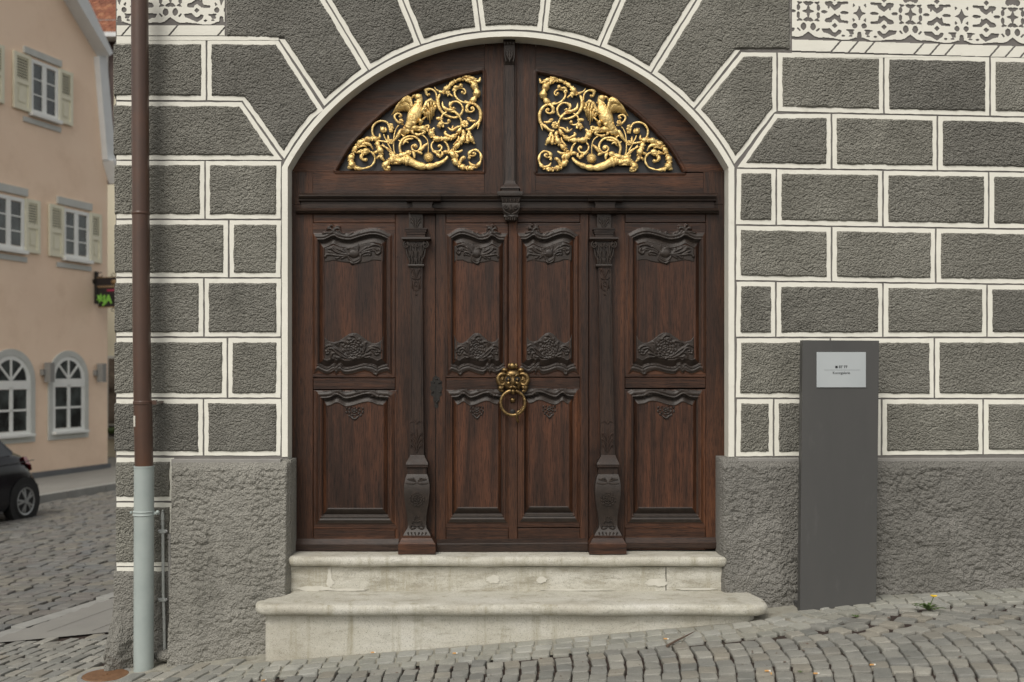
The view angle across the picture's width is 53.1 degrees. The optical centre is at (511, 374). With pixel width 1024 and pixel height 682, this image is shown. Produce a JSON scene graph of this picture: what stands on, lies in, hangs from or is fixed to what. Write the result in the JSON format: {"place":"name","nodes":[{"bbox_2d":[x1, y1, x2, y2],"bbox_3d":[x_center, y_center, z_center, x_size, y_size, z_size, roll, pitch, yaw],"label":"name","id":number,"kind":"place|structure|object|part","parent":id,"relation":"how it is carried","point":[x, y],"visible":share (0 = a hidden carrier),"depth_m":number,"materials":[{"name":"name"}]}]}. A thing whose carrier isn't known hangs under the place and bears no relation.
{"place":"outdoors","nodes":[
{"label":"outdoors","id":0,"kind":"place"},
{"bbox_2d":[0,592,113,641],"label":"side walk","id":1,"kind":"structure","parent":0,"point":[93,617],"depth_m":7.41,"materials":[{"name":"stone"}]},
{"bbox_2d":[0,490,115,631],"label":"street","id":2,"kind":"structure","parent":0,"point":[57,555],"depth_m":10.97,"materials":[{"name":"grey stone cobbles"}]},
{"bbox_2d":[0,441,39,519],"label":"parked car","id":3,"kind":"object","parent":2,"relation":"on","point":[19,494],"visible":0.95,"depth_m":15.12,"materials":[{"name":"black paint"}]},
{"bbox_3d":[-7.514,1.059,14.771,0.170,0.300,0.780,0,0,9],"label":"side window","id":4,"kind":"part","parent":3,"relation":"part of","materials":[{"name":"grey glass"}]},
{"bbox_2d":[34,457,115,503],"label":"footway","id":5,"kind":"structure","parent":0,"point":[69,485],"depth_m":19.22,"materials":[{"name":"concrete"}]},
{"bbox_2d":[0,588,1023,681],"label":"pavement","id":6,"kind":"structure","parent":0,"point":[873,633],"depth_m":5.25,"materials":[{"name":"grey stone"}]},
{"bbox_2d":[77,668,131,681],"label":"manhole cover","id":7,"kind":"object","parent":6,"relation":"on","point":[98,675],"visible":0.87,"depth_m":5.76,"materials":[{"name":"metal"}]},
{"bbox_2d":[255,550,767,660],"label":"door steps","id":8,"kind":"structure","parent":6,"relation":"on","point":[337,603],"depth_m":5.74,"materials":[{"name":"stone"}]},
{"bbox_2d":[270,610,1014,681],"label":"leaf litter","id":9,"kind":"object","parent":6,"relation":"on","point":[757,660],"visible":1,"depth_m":4.98,"materials":[{"name":"brown plant"}]},
{"bbox_2d":[666,632,692,646],"bbox_3d":[0.883,1.386,5.348,0.015,0.027,0.283,0,0,40],"label":"twig","id":10,"kind":"object","parent":6,"relation":"on","point":[671,643],"visible":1,"depth_m":5.30,"materials":[{"name":"brown wood"}]},
{"bbox_2d":[793,340,878,610],"bbox_3d":[1.840,0.595,5.841,0.445,1.571,0.197,0,0,0],"label":"pillar sign","id":11,"kind":"object","parent":6,"relation":"on","point":[838,469],"visible":1,"depth_m":5.75,"materials":[{"name":"metal"}]},
{"bbox_2d":[914,595,945,610],"bbox_3d":[2.219,1.225,5.482,0.154,0.088,0.124,0,0,-21],"label":"dandelion","id":12,"kind":"object","parent":6,"relation":"on","point":[928,606],"visible":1,"depth_m":5.47,"materials":[{"name":"green plant"}]},
{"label":"ground","id":13,"kind":"structure","parent":0,"visible":0},
{"bbox_2d":[0,0,115,477],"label":"pink house","id":14,"kind":"structure","parent":13,"relation":"on","point":[57,164],"depth_m":20.99,"materials":[{"name":"paint"}]},
{"bbox_2d":[0,194,24,249],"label":"window","id":15,"kind":"structure","parent":14,"relation":"in","point":[12,213],"depth_m":19.92,"materials":[{"name":"white paint"}]},
{"bbox_2d":[0,355,29,435],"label":"window","id":16,"kind":"structure","parent":14,"relation":"in","point":[14,373],"depth_m":19.97,"materials":[{"name":"white paint"}]},
{"bbox_2d":[32,59,57,118],"bbox_3d":[-9.488,-5.745,20.722,0.085,1.070,0.763,0,0,17],"label":"window","id":17,"kind":"structure","parent":14,"relation":"in","point":[44,81],"depth_m":20.71,"materials":[{"name":"white paint"}]},
{"bbox_2d":[53,356,84,431],"bbox_3d":[-9.271,0.414,21.384,0.048,1.573,0.937,0,0,17],"label":"window","id":18,"kind":"structure","parent":14,"relation":"in","point":[69,384],"depth_m":21.36,"materials":[{"name":"white paint"}]},
{"bbox_2d":[64,208,89,259],"bbox_3d":[-9.215,-2.940,21.601,0.085,1.020,0.777,0,0,17],"label":"window","id":19,"kind":"structure","parent":14,"relation":"in","point":[76,227],"depth_m":21.58,"materials":[{"name":"white paint"}]},
{"bbox_2d":[92,271,115,311],"bbox_3d":[-8.408,-1.780,21.935,1.371,0.872,0.121,0,0,18],"label":"hanging sign","id":20,"kind":"object","parent":14,"relation":"attached to","point":[103,293],"visible":0.53,"depth_m":22.03,"materials":[{"name":"metal"}]},
{"bbox_2d":[89,0,115,456],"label":"tiled house","id":21,"kind":"structure","parent":13,"relation":"on","point":[104,11],"depth_m":28.00,"materials":[{"name":"beige paint"}]},
{"bbox_2d":[108,356,115,438],"bbox_3d":[-10.534,0.629,27.945,0.996,2.254,0.110,0,0,0],"label":"shop window","id":22,"kind":"structure","parent":21,"relation":"in","point":[111,394],"depth_m":27.89,"materials":[{"name":"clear glass"}]},
{"bbox_2d":[103,0,1023,670],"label":"townhouse","id":23,"kind":"structure","parent":13,"relation":"on","point":[869,154],"depth_m":5.99,"materials":[{"name":"rough dark grey plaster"},{"name":"off-white plaster"}]},
{"bbox_2d":[130,0,163,671],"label":"rain pipe","id":24,"kind":"object","parent":23,"relation":"attached to","point":[144,512],"visible":1,"depth_m":5.81,"materials":[{"name":"brown metal"}]},
{"bbox_2d":[158,510,167,648],"bbox_3d":[-2.027,1.204,5.970,0.058,0.832,0.060,0,0,0],"label":"wall conduit","id":25,"kind":"object","parent":23,"relation":"attached to","point":[163,599],"depth_m":5.95,"materials":[{"name":"grey metal"}]},
{"bbox_2d":[167,533,170,590],"bbox_3d":[-1.979,1.235,5.950,0.031,0.609,0.070,0,0,-39],"label":"short conduit","id":26,"kind":"object","parent":23,"relation":"attached to","point":[169,549],"visible":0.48,"depth_m":5.95,"materials":[{"name":"grey metal"}]},
{"bbox_2d":[292,40,723,553],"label":"arched gate","id":27,"kind":"structure","parent":23,"relation":"attached to","point":[507,295],"depth_m":6.12,"materials":[{"name":"brown wood"}]},
{"bbox_2d":[313,223,394,377],"bbox_3d":[-0.945,-0.440,6.128,0.494,0.921,0.044,0,0,0],"label":"door panel","id":28,"kind":"structure","parent":27,"relation":"in","point":[354,263],"depth_m":6.12,"materials":[{"name":"brown wood"}]},
{"bbox_2d":[313,390,396,528],"bbox_3d":[-0.937,0.511,6.128,0.500,0.830,0.044,0,0,0],"label":"door panel","id":29,"kind":"structure","parent":27,"relation":"in","point":[355,431],"depth_m":6.12,"materials":[{"name":"brown wood"}]},
{"bbox_2d":[446,223,507,377],"bbox_3d":[-0.211,-0.440,6.128,0.375,0.921,0.044,0,0,0],"label":"door panel","id":30,"kind":"structure","parent":27,"relation":"in","point":[476,253],"depth_m":6.12,"materials":[{"name":"brown wood"}]},
{"bbox_2d":[446,389,508,527],"bbox_3d":[-0.207,0.506,6.128,0.377,0.830,0.044,0,0,0],"label":"door panel","id":31,"kind":"structure","parent":27,"relation":"in","point":[477,429],"depth_m":6.12,"materials":[{"name":"brown wood"}]},
{"bbox_2d":[517,223,579,376],"bbox_3d":[0.221,-0.442,6.128,0.380,0.921,0.044,0,0,0],"label":"door panel","id":32,"kind":"structure","parent":27,"relation":"in","point":[548,254],"depth_m":6.12,"materials":[{"name":"brown wood"}]},
{"bbox_2d":[518,388,579,526],"bbox_3d":[0.220,0.501,6.128,0.372,0.830,0.044,0,0,0],"label":"door panel","id":33,"kind":"structure","parent":27,"relation":"in","point":[549,424],"depth_m":6.12,"materials":[{"name":"brown wood"}]},
{"bbox_2d":[625,223,705,376],"bbox_3d":[0.916,-0.442,6.128,0.484,0.921,0.044,0,0,0],"label":"door panel","id":34,"kind":"structure","parent":27,"relation":"in","point":[665,263],"depth_m":6.12,"materials":[{"name":"brown wood"}]},
{"bbox_2d":[625,389,705,527],"bbox_3d":[0.916,0.506,6.128,0.484,0.830,0.044,0,0,0],"label":"door panel","id":35,"kind":"structure","parent":27,"relation":"in","point":[665,429],"depth_m":6.12,"materials":[{"name":"brown wood"}]}
]}

